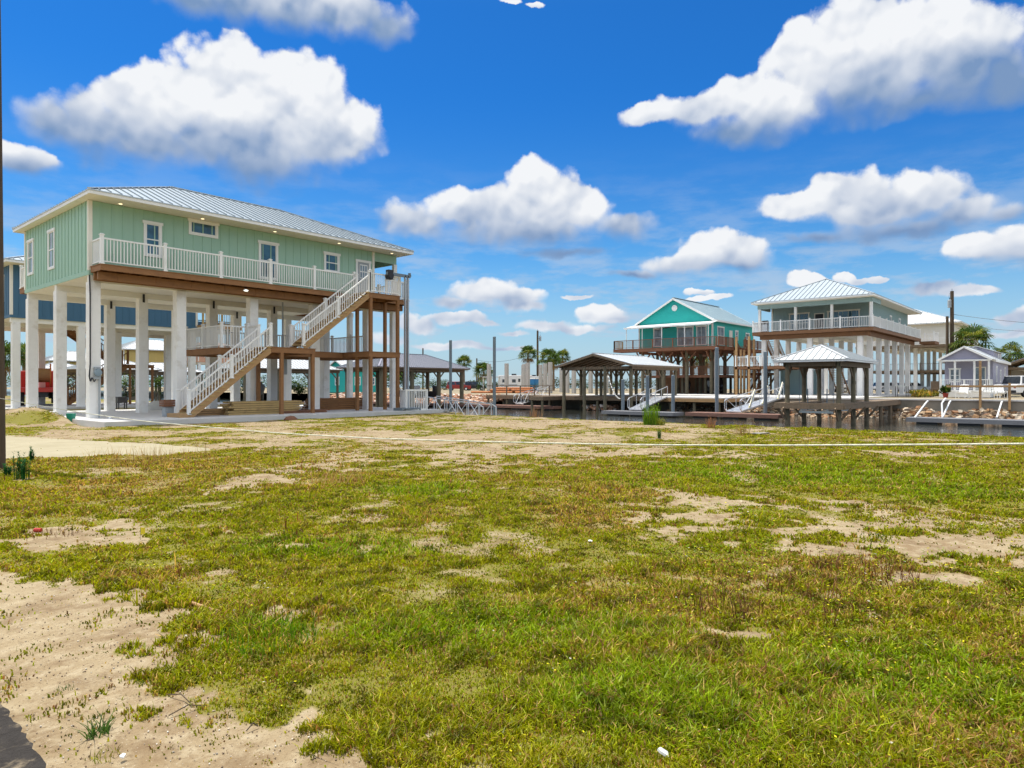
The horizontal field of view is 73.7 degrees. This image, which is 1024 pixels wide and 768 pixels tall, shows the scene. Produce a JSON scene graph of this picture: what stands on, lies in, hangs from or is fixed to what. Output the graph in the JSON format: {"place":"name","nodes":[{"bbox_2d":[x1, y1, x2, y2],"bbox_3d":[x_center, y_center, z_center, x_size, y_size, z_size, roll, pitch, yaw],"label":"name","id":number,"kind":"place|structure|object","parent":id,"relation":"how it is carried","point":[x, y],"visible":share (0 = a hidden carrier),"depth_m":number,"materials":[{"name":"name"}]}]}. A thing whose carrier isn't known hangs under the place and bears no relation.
{"place":"outdoors","nodes":[
{"label":"outdoors","id":0,"kind":"place"},
{"bbox_2d":[0,703,45,767],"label":"road","id":1,"kind":"structure","parent":0,"point":[16,749],"depth_m":2.82,"materials":[{"name":"asphalt"}]},
{"bbox_2d":[149,376,163,396],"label":"bush","id":2,"kind":"object","parent":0,"point":[159,384],"visible":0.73,"depth_m":73.96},
{"bbox_2d":[162,407,173,416],"bbox_3d":[-14.764,1.140,29.300,0.360,0.420,0.360,0,0,41],"label":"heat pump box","id":3,"kind":"object","parent":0,"point":[165,410],"visible":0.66,"depth_m":29.17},
{"bbox_2d":[159,400,174,406],"bbox_3d":[-14.764,0.777,29.300,0.500,0.285,0.520,0,0,41],"label":"wooden crate","id":4,"kind":"object","parent":3,"relation":"on","point":[166,403],"visible":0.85,"depth_m":29.14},
{"bbox_2d":[196,408,226,415],"bbox_3d":[-13.368,1.212,30.972,0.781,0.276,2.650,0,0,41],"label":"lumber stack","id":5,"kind":"object","parent":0,"point":[214,411],"visible":0.32,"depth_m":30.45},
{"bbox_2d":[0,575,487,767],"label":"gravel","id":6,"kind":"structure","parent":0,"point":[136,694],"depth_m":3.27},
{"bbox_2d":[7,385,944,404],"bbox_3d":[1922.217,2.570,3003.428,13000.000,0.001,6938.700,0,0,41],"label":"sea water","id":7,"kind":"structure","parent":0,"point":[295,396],"depth_m":207.00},
{"bbox_2d":[0,396,1023,767],"bbox_3d":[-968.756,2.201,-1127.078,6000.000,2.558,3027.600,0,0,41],"label":"ground","id":8,"kind":"structure","parent":0,"point":[42,682],"depth_m":5.64,"materials":[{"name":"sand"}]},
{"bbox_2d":[0,0,5,468],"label":"utility pole","id":9,"kind":"object","parent":8,"relation":"on","point":[2,408],"visible":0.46,"depth_m":12.60,"materials":[{"name":"wood"}]},
{"bbox_2d":[0,398,1023,445],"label":"rope","id":10,"kind":"object","parent":9,"relation":"attached to","point":[610,443],"visible":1,"depth_m":5.61,"materials":[{"name":"fabric"}]},
{"bbox_2d":[5,340,25,395],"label":"palm tree","id":11,"kind":"object","parent":8,"relation":"on","point":[8,362],"visible":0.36,"depth_m":74.92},
{"bbox_2d":[11,451,24,478],"bbox_3d":[-8.195,1.325,11.340,0.161,0.498,0.255,0,0,41],"label":"weed","id":12,"kind":"object","parent":8,"relation":"on","point":[19,472],"visible":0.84,"depth_m":11.33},
{"bbox_2d":[20,458,30,479],"bbox_3d":[-8.022,1.375,11.261,0.196,0.393,0.199,0,0,-30],"label":"weed","id":13,"kind":"object","parent":8,"relation":"on","point":[24,471],"visible":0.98,"depth_m":11.24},
{"bbox_2d":[70,706,117,739],"bbox_3d":[-1.852,1.510,3.021,0.170,0.106,0.248,0,0,7],"label":"weed","id":14,"kind":"object","parent":8,"relation":"on","point":[104,729],"visible":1,"depth_m":3.03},
{"bbox_2d":[88,744,122,763],"bbox_3d":[-1.695,1.537,2.852,0.121,0.055,0.133,0,0,4],"label":"weed","id":15,"kind":"object","parent":8,"relation":"on","point":[97,756],"visible":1,"depth_m":2.85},
{"bbox_2d":[70,441,172,470],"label":"dead stalks","id":16,"kind":"object","parent":8,"relation":"on","point":[129,460],"visible":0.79,"depth_m":13.06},
{"bbox_2d":[115,397,127,408],"bbox_3d":[-21.731,1.000,38.000,0.400,0.700,0.500,0,0,41],"label":"camp stove","id":17,"kind":"object","parent":8,"relation":"on","point":[118,400],"visible":0.87,"depth_m":37.89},
{"bbox_2d":[4,255,241,409],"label":"stilt house","id":18,"kind":"structure","parent":8,"relation":"on","point":[159,324],"depth_m":46.98,"materials":[{"name":"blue wood"}]},
{"bbox_2d":[21,371,52,405],"bbox_3d":[-34.788,0.161,50.172,2.500,2.522,9.000,0,0,-35],"label":"flatbed truck","id":19,"kind":"object","parent":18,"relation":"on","point":[46,390],"visible":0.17,"depth_m":49.41,"materials":[{"name":"metal"}]},
{"bbox_2d":[38,364,50,386],"bbox_3d":[-33.413,-0.690,48.600,1.000,1.683,1.700,0,0,-35],"label":"cable drum","id":20,"kind":"object","parent":19,"relation":"on","point":[44,374],"visible":0.58,"depth_m":48.32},
{"bbox_2d":[122,373,134,396],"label":"bush","id":21,"kind":"object","parent":8,"relation":"on","point":[127,385],"visible":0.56,"depth_m":71.70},
{"bbox_2d":[129,443,222,462],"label":"dead stalks","id":22,"kind":"object","parent":8,"relation":"on","point":[177,454],"visible":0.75,"depth_m":14.28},
{"bbox_2d":[12,186,443,427],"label":"stilt house","id":23,"kind":"structure","parent":8,"relation":"on","point":[178,253],"depth_m":32.55,"materials":[{"name":"green wood"}]},
{"bbox_2d":[26,238,33,275],"bbox_3d":[-23.095,-6.127,32.744,1.027,1.704,0.085,0,0,41],"label":"window","id":24,"kind":"structure","parent":23,"relation":"in","point":[30,243],"depth_m":32.79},
{"bbox_2d":[47,227,54,270],"bbox_3d":[-20.709,-6.104,30.693,1.052,1.803,0.085,0,0,41],"label":"window","id":25,"kind":"structure","parent":23,"relation":"in","point":[51,230],"depth_m":30.73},
{"bbox_2d":[88,275,101,417],"bbox_3d":[-16.877,-1.550,27.655,0.210,5.801,0.477,0,0,41],"label":"electric meter","id":26,"kind":"object","parent":23,"relation":"attached to","point":[97,372],"visible":0.98,"depth_m":27.55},
{"bbox_2d":[142,220,162,257],"bbox_3d":[-15.511,-6.288,29.478,0.085,1.533,0.848,0,0,41],"label":"window","id":27,"kind":"structure","parent":23,"relation":"in","point":[148,226],"depth_m":29.45,"materials":[{"name":"white glass"}]},
{"bbox_2d":[148,400,161,409],"bbox_3d":[-19.236,1.101,37.047,0.971,0.537,1.634,0,0,41],"label":"sack","id":28,"kind":"object","parent":23,"relation":"on","point":[153,405],"visible":0.45,"depth_m":36.58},
{"bbox_2d":[187,218,219,238],"bbox_3d":[-14.073,-7.137,31.151,0.085,0.719,1.450,0,0,41],"label":"window","id":29,"kind":"structure","parent":23,"relation":"in","point":[208,225],"depth_m":31.11,"materials":[{"name":"white glass"}]},
{"bbox_2d":[220,400,303,414],"bbox_3d":[-11.636,1.050,32.023,0.851,0.600,3.903,0,0,41],"label":"lumber stack","id":30,"kind":"object","parent":23,"relation":"on","point":[248,407],"visible":0.97,"depth_m":31.42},
{"bbox_2d":[257,240,278,280],"bbox_3d":[-11.982,-6.112,33.584,0.085,1.874,1.139,0,0,41],"label":"door","id":31,"kind":"structure","parent":23,"relation":"in","point":[266,245],"depth_m":33.52,"materials":[{"name":"white glass"}]},
{"bbox_2d":[282,302,286,399],"bbox_3d":[-11.877,-1.500,35.428,0.200,5.700,0.350,0,0,41],"label":"pipe","id":32,"kind":"object","parent":23,"relation":"on","point":[285,366],"visible":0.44,"depth_m":35.41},
{"bbox_2d":[284,409,329,413],"bbox_3d":[-10.315,1.291,33.563,1.048,0.118,2.880,0,0,41],"label":"lumber stack","id":33,"kind":"object","parent":23,"relation":"on","point":[308,411],"visible":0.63,"depth_m":33.15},
{"bbox_2d":[301,397,361,409],"bbox_3d":[-9.739,1.035,37.828,0.936,0.630,3.790,0,0,41],"label":"lumber stack","id":34,"kind":"object","parent":23,"relation":"on","point":[337,403],"visible":0.55,"depth_m":37.33,"materials":[{"name":"brown wood"}]},
{"bbox_2d":[323,251,340,273],"bbox_3d":[-9.599,-6.517,36.356,0.085,1.072,1.067,0,0,41],"label":"window","id":35,"kind":"structure","parent":23,"relation":"in","point":[326,254],"depth_m":36.36,"materials":[{"name":"white glass"}]},
{"bbox_2d":[358,262,368,292],"bbox_3d":[-8.253,-5.803,37.903,0.110,1.987,0.755,0,0,41],"label":"door","id":36,"kind":"structure","parent":23,"relation":"in","point":[363,268],"depth_m":37.89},
{"bbox_2d":[385,269,420,410],"bbox_3d":[-5.810,-2.366,36.311,0.950,7.432,1.700,0,0,41],"label":"cargo lift","id":37,"kind":"object","parent":23,"relation":"on","point":[389,274],"visible":0.9,"depth_m":36.78,"materials":[{"name":"metal"}]},
{"bbox_2d":[400,388,427,410],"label":"white gate","id":38,"kind":"structure","parent":23,"relation":"on","point":[403,398],"depth_m":36.61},
{"bbox_2d":[208,609,321,659],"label":"grass","id":39,"kind":"structure","parent":8,"relation":"on","point":[281,631],"depth_m":4.08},
{"bbox_2d":[310,466,369,483],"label":"dead stalks","id":40,"kind":"object","parent":8,"relation":"on","point":[332,479],"visible":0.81,"depth_m":10.78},
{"bbox_2d":[424,396,496,414],"bbox_3d":[-2.942,1.315,37.802,4.691,1.380,1.050,0,0,41],"label":"gangway","id":41,"kind":"object","parent":8,"relation":"on","point":[457,401],"visible":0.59,"depth_m":37.55,"materials":[{"name":"metal"}]},
{"bbox_2d":[0,406,1023,767],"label":"grass","id":42,"kind":"structure","parent":8,"relation":"on","point":[604,700],"depth_m":4.82,"materials":[{"name":"plant"}]},
{"bbox_2d":[18,492,1023,767],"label":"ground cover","id":43,"kind":"object","parent":8,"relation":"on","point":[782,624],"visible":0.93,"depth_m":4.60,"materials":[{"name":"plant"}]},
{"bbox_2d":[640,403,660,424],"bbox_3d":[5.449,1.099,26.819,0.768,0.941,0.757,0,0,-18],"label":"shrub","id":44,"kind":"object","parent":8,"relation":"on","point":[653,417],"visible":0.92,"depth_m":26.67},
{"bbox_2d":[682,587,717,615],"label":"dead stalks","id":45,"kind":"object","parent":8,"relation":"on","point":[700,606],"visible":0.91,"depth_m":4.64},
{"bbox_2d":[691,579,750,608],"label":"dead stalks","id":46,"kind":"object","parent":8,"relation":"on","point":[718,594],"visible":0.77,"depth_m":4.73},
{"bbox_2d":[728,586,767,624],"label":"dead stalks","id":47,"kind":"object","parent":8,"relation":"on","point":[744,612],"visible":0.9,"depth_m":4.49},
{"bbox_2d":[758,556,842,603],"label":"dead stalks","id":48,"kind":"object","parent":8,"relation":"on","point":[808,589],"visible":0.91,"depth_m":5.04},
{"bbox_2d":[810,591,853,624],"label":"dead stalks","id":49,"kind":"object","parent":8,"relation":"on","point":[824,609],"visible":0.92,"depth_m":4.46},
{"bbox_2d":[818,543,902,582],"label":"dead stalks","id":50,"kind":"object","parent":8,"relation":"on","point":[874,566],"visible":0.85,"depth_m":5.58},
{"bbox_2d":[848,560,941,593],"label":"dead stalks","id":51,"kind":"object","parent":8,"relation":"on","point":[909,572],"visible":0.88,"depth_m":5.29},
{"bbox_2d":[1,0,1023,384],"label":"sky","id":52,"kind":"structure","parent":0,"point":[568,171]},
{"bbox_2d":[7,393,1023,436],"bbox_3d":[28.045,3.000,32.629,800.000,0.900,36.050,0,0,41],"label":"canal water","id":53,"kind":"structure","parent":0,"point":[887,424],"depth_m":47.73,"materials":[{"name":"liquid"}]},
{"bbox_2d":[45,351,101,385],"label":"stilt house","id":54,"kind":"structure","parent":53,"relation":"on","point":[71,357],"depth_m":120.87,"materials":[{"name":"white"}]},
{"bbox_2d":[67,359,161,400],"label":"boathouse","id":55,"kind":"object","parent":53,"relation":"on","point":[71,369],"visible":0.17,"depth_m":82.66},
{"bbox_2d":[122,362,204,401],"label":"boathouse","id":56,"kind":"object","parent":53,"relation":"on","point":[159,365],"visible":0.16,"depth_m":97.39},
{"bbox_2d":[218,359,342,401],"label":"boathouse","id":57,"kind":"object","parent":53,"relation":"on","point":[299,366],"visible":0.16,"depth_m":79.68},
{"bbox_2d":[336,353,470,407],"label":"boathouse","id":58,"kind":"object","parent":53,"relation":"on","point":[423,363],"visible":0.65,"depth_m":75.29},
{"bbox_2d":[409,385,436,397],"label":"boat","id":59,"kind":"object","parent":58,"relation":"in","point":[433,393],"visible":0.35,"depth_m":77.34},
{"bbox_2d":[449,340,451,411],"bbox_3d":[-3.536,0.485,39.302,0.184,6.130,0.184,0,0,41],"label":"steel pile","id":60,"kind":"object","parent":53,"relation":"in","point":[450,369],"visible":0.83,"depth_m":39.24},
{"bbox_2d":[302,392,626,409],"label":"riprap","id":61,"kind":"object","parent":53,"relation":"in","point":[478,398],"visible":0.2,"depth_m":83.27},
{"bbox_2d":[373,401,561,409],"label":"floating dock","id":62,"kind":"object","parent":53,"relation":"on","point":[500,406],"visible":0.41,"depth_m":72.72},
{"bbox_2d":[493,337,495,414],"bbox_3d":[-0.958,0.460,37.086,0.184,6.180,0.184,0,0,41],"label":"steel pile","id":63,"kind":"object","parent":53,"relation":"in","point":[494,370],"visible":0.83,"depth_m":37.02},
{"bbox_2d":[486,385,656,410],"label":"pier","id":64,"kind":"structure","parent":53,"relation":"in","point":[549,397],"depth_m":69.72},
{"bbox_2d":[513,386,548,403],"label":"gangway","id":65,"kind":"object","parent":64,"relation":"on","point":[523,401],"visible":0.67,"depth_m":74.33,"materials":[{"name":"metal"}]},
{"bbox_2d":[556,353,682,410],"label":"boathouse","id":66,"kind":"object","parent":53,"relation":"on","point":[604,364],"visible":0.88,"depth_m":68.74,"materials":[{"name":"wood"}]},
{"bbox_2d":[621,379,624,409],"bbox_3d":[9.495,1.532,58.430,0.302,4.036,0.302,0,0,41],"label":"steel pile","id":67,"kind":"object","parent":53,"relation":"in","point":[622,394],"visible":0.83,"depth_m":58.34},
{"bbox_2d":[601,410,683,416],"bbox_3d":[10.620,2.430,56.078,6.680,0.540,1.780,0,0,41],"label":"floating dock","id":68,"kind":"object","parent":53,"relation":"on","point":[634,413],"visible":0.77,"depth_m":55.72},
{"bbox_2d":[671,375,674,411],"bbox_3d":[13.036,1.371,55.254,0.302,4.357,0.302,0,0,41],"label":"steel pile","id":69,"kind":"object","parent":53,"relation":"in","point":[672,393],"visible":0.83,"depth_m":55.15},
{"bbox_2d":[650,396,743,411],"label":"pier","id":70,"kind":"structure","parent":53,"relation":"in","point":[694,400],"depth_m":60.67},
{"bbox_2d":[627,386,667,409],"bbox_3d":[11.916,1.105,59.612,1.158,1.999,6.988,0,0,31],"label":"gangway","id":71,"kind":"object","parent":70,"relation":"on","point":[654,400],"visible":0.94,"depth_m":59.48,"materials":[{"name":"metal"}]},
{"bbox_2d":[715,347,718,411],"bbox_3d":[16.228,0.281,54.093,0.302,6.538,0.302,0,0,41],"label":"steel pile","id":72,"kind":"object","parent":53,"relation":"in","point":[716,379],"visible":0.83,"depth_m":53.98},
{"bbox_2d":[685,412,782,419],"bbox_3d":[16.959,2.420,51.948,7.280,0.560,1.980,0,0,41],"label":"floating dock","id":73,"kind":"object","parent":53,"relation":"on","point":[755,416],"visible":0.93,"depth_m":51.35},
{"bbox_2d":[763,351,766,412],"bbox_3d":[19.144,0.511,51.587,0.302,6.079,0.302,0,0,41],"label":"steel pile","id":74,"kind":"object","parent":53,"relation":"in","point":[765,382],"visible":0.83,"depth_m":51.47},
{"bbox_2d":[772,344,900,425],"bbox_3d":[23.948,0.384,49.268,4.815,6.132,16.054,0,0,41],"label":"boathouse","id":75,"kind":"object","parent":53,"relation":"on","point":[817,358],"visible":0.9,"depth_m":44.76,"materials":[{"name":"wood"}]},
{"bbox_2d":[799,366,847,413],"bbox_3d":[21.459,0.290,46.367,2.134,3.080,5.700,0,0,41],"label":"lift","id":76,"kind":"object","parent":75,"relation":"hanging from","point":[823,411],"visible":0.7,"depth_m":44.45,"materials":[{"name":"metal"}]},
{"bbox_2d":[665,402,1023,419],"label":"riprap","id":77,"kind":"object","parent":53,"relation":"in","point":[905,412],"visible":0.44,"depth_m":52.83,"materials":[{"name":"stone"}]},
{"bbox_2d":[906,417,1023,426],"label":"floating dock","id":78,"kind":"object","parent":53,"relation":"on","point":[973,421],"visible":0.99,"depth_m":42.84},
{"bbox_2d":[7,387,1023,399],"bbox_3d":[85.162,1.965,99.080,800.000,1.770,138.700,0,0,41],"label":"ground","id":79,"kind":"structure","parent":0,"point":[1013,396],"depth_m":93.12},
{"bbox_2d":[122,339,187,389],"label":"stilt house","id":80,"kind":"structure","parent":79,"relation":"on","point":[156,350],"depth_m":132.03,"materials":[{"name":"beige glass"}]},
{"bbox_2d":[187,342,228,390],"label":"stilt house","id":81,"kind":"structure","parent":79,"relation":"on","point":[200,361],"depth_m":132.58,"materials":[{"name":"beige glass"}]},
{"bbox_2d":[292,379,307,395],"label":"tree","id":82,"kind":"object","parent":79,"relation":"on","point":[296,385],"visible":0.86,"depth_m":99.54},
{"bbox_2d":[330,360,375,392],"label":"cottage","id":83,"kind":"structure","parent":79,"relation":"on","point":[335,364],"depth_m":105.80,"materials":[{"name":"teal wood"}]},
{"bbox_2d":[446,381,471,390],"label":"suv","id":84,"kind":"object","parent":79,"relation":"on","point":[455,385],"visible":0.82,"depth_m":137.05,"materials":[{"name":"metal"}]},
{"bbox_2d":[455,355,472,383],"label":"palm tree","id":85,"kind":"object","parent":79,"relation":"on","point":[464,359],"visible":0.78,"depth_m":149.41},
{"bbox_2d":[472,361,492,383],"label":"palm tree","id":86,"kind":"object","parent":79,"relation":"on","point":[481,367],"visible":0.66,"depth_m":139.22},
{"bbox_2d":[487,364,490,390],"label":"concrete column","id":87,"kind":"structure","parent":79,"relation":"on","point":[488,376],"depth_m":101.61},
{"bbox_2d":[504,363,508,386],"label":"concrete column","id":88,"kind":"structure","parent":79,"relation":"on","point":[506,373],"depth_m":99.41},
{"bbox_2d":[498,374,532,386],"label":"travel trailer","id":89,"kind":"object","parent":79,"relation":"on","point":[514,379],"visible":0.3,"depth_m":126.80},
{"bbox_2d":[519,345,538,363],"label":"palm tree","id":90,"kind":"object","parent":79,"relation":"on","point":[527,349],"visible":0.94,"depth_m":139.39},
{"bbox_2d":[536,329,540,375],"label":"utility pole","id":91,"kind":"object","parent":79,"relation":"on","point":[537,366],"visible":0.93,"depth_m":149.84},
{"bbox_2d":[543,363,546,392],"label":"concrete column","id":92,"kind":"structure","parent":79,"relation":"on","point":[544,373],"depth_m":99.84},
{"bbox_2d":[536,348,561,374],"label":"palm tree","id":93,"kind":"object","parent":79,"relation":"on","point":[548,353],"visible":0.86,"depth_m":119.48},
{"bbox_2d":[548,362,551,392],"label":"concrete column","id":94,"kind":"structure","parent":79,"relation":"on","point":[549,373],"depth_m":94.21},
{"bbox_2d":[556,349,571,362],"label":"palm tree","id":95,"kind":"object","parent":79,"relation":"on","point":[562,353],"visible":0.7,"depth_m":149.37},
{"bbox_2d":[588,371,592,392],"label":"concrete column","id":96,"kind":"structure","parent":79,"relation":"on","point":[590,381],"depth_m":94.64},
{"bbox_2d":[568,393,773,395],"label":"patio","id":97,"kind":"structure","parent":79,"relation":"on","point":[678,394],"depth_m":75.65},
{"bbox_2d":[613,297,773,394],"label":"stilt house","id":98,"kind":"structure","parent":79,"relation":"on","point":[677,328],"depth_m":81.66,"materials":[{"name":"wood"}]},
{"bbox_2d":[653,328,662,346],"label":"window","id":99,"kind":"structure","parent":98,"relation":"in","point":[656,331],"depth_m":83.01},
{"bbox_2d":[676,326,693,345],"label":"window","id":100,"kind":"structure","parent":98,"relation":"in","point":[689,330],"depth_m":80.51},
{"bbox_2d":[696,325,706,345],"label":"window","id":101,"kind":"structure","parent":98,"relation":"in","point":[701,330],"depth_m":79.18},
{"bbox_2d":[501,394,1023,416],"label":"seawall","id":102,"kind":"object","parent":79,"relation":"on","point":[965,405],"visible":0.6,"depth_m":54.71,"materials":[{"name":"wood"}]},
{"bbox_2d":[724,386,783,412],"bbox_3d":[20.124,1.105,56.312,1.252,2.000,10.397,0,0,39],"label":"gangway","id":103,"kind":"object","parent":102,"relation":"on","point":[744,408],"visible":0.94,"depth_m":55.18,"materials":[{"name":"metal"}]},
{"bbox_2d":[946,361,1023,409],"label":"wood fence","id":104,"kind":"object","parent":102,"relation":"attached to","point":[980,385],"visible":1,"depth_m":50.37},
{"bbox_2d":[711,393,910,397],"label":"patio","id":105,"kind":"structure","parent":79,"relation":"on","point":[845,395],"depth_m":68.43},
{"bbox_2d":[735,279,938,395],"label":"stilt house","id":106,"kind":"structure","parent":79,"relation":"on","point":[825,311],"depth_m":72.17,"materials":[{"name":"white wood"}]},
{"bbox_2d":[788,312,809,330],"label":"window","id":107,"kind":"structure","parent":106,"relation":"in","point":[800,316],"depth_m":72.93,"materials":[{"name":"blue glass"}]},
{"bbox_2d":[827,309,859,328],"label":"window","id":108,"kind":"structure","parent":106,"relation":"in","point":[851,312],"depth_m":69.95,"materials":[{"name":"blue glass"}]},
{"bbox_2d":[855,309,977,390],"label":"stilt house","id":109,"kind":"structure","parent":79,"relation":"on","point":[927,323],"depth_m":107.86,"materials":[{"name":"white wood"}]},
{"bbox_2d":[907,389,929,396],"bbox_3d":[36.874,0.755,61.909,1.794,0.991,2.579,0,0,18],"label":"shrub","id":110,"kind":"object","parent":79,"relation":"on","point":[918,393],"visible":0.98,"depth_m":61.45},
{"bbox_2d":[939,384,952,397],"bbox_3d":[37.722,0.428,59.488,1.043,1.343,1.237,0,0,-4],"label":"potted plant","id":111,"kind":"object","parent":79,"relation":"on","point":[945,390],"visible":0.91,"depth_m":59.33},
{"bbox_2d":[946,291,953,354],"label":"utility pole","id":112,"kind":"object","parent":79,"relation":"on","point":[950,303],"visible":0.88,"depth_m":94.83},
{"bbox_2d":[947,323,995,351],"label":"tree","id":113,"kind":"object","parent":79,"relation":"on","point":[972,333],"visible":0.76,"depth_m":91.34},
{"bbox_2d":[937,346,1010,396],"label":"cottage","id":114,"kind":"structure","parent":79,"relation":"on","point":[961,365],"depth_m":61.69,"materials":[{"name":"purple wood"}]},
{"bbox_2d":[948,368,960,381],"bbox_3d":[40.953,-0.910,63.140,1.000,1.320,0.085,0,0,41],"label":"window","id":115,"kind":"structure","parent":114,"relation":"in","point":[951,370],"depth_m":63.07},
{"bbox_2d":[976,368,984,389],"bbox_3d":[42.410,-0.570,61.845,0.700,1.960,0.010,0,0,41],"label":"door","id":116,"kind":"structure","parent":114,"relation":"in","point":[977,369],"depth_m":61.93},
{"bbox_2d":[993,341,1023,361],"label":"palm tree","id":117,"kind":"object","parent":79,"relation":"on","point":[1016,353],"visible":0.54,"depth_m":97.13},
{"bbox_2d":[1001,376,1023,396],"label":"pickup truck","id":118,"kind":"object","parent":79,"relation":"on","point":[1014,380],"visible":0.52,"depth_m":61.13,"materials":[{"name":"metal"}]},
{"bbox_2d":[1008,358,1023,375],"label":"carport","id":119,"kind":"object","parent":79,"relation":"on","point":[1014,365],"visible":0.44,"depth_m":78.82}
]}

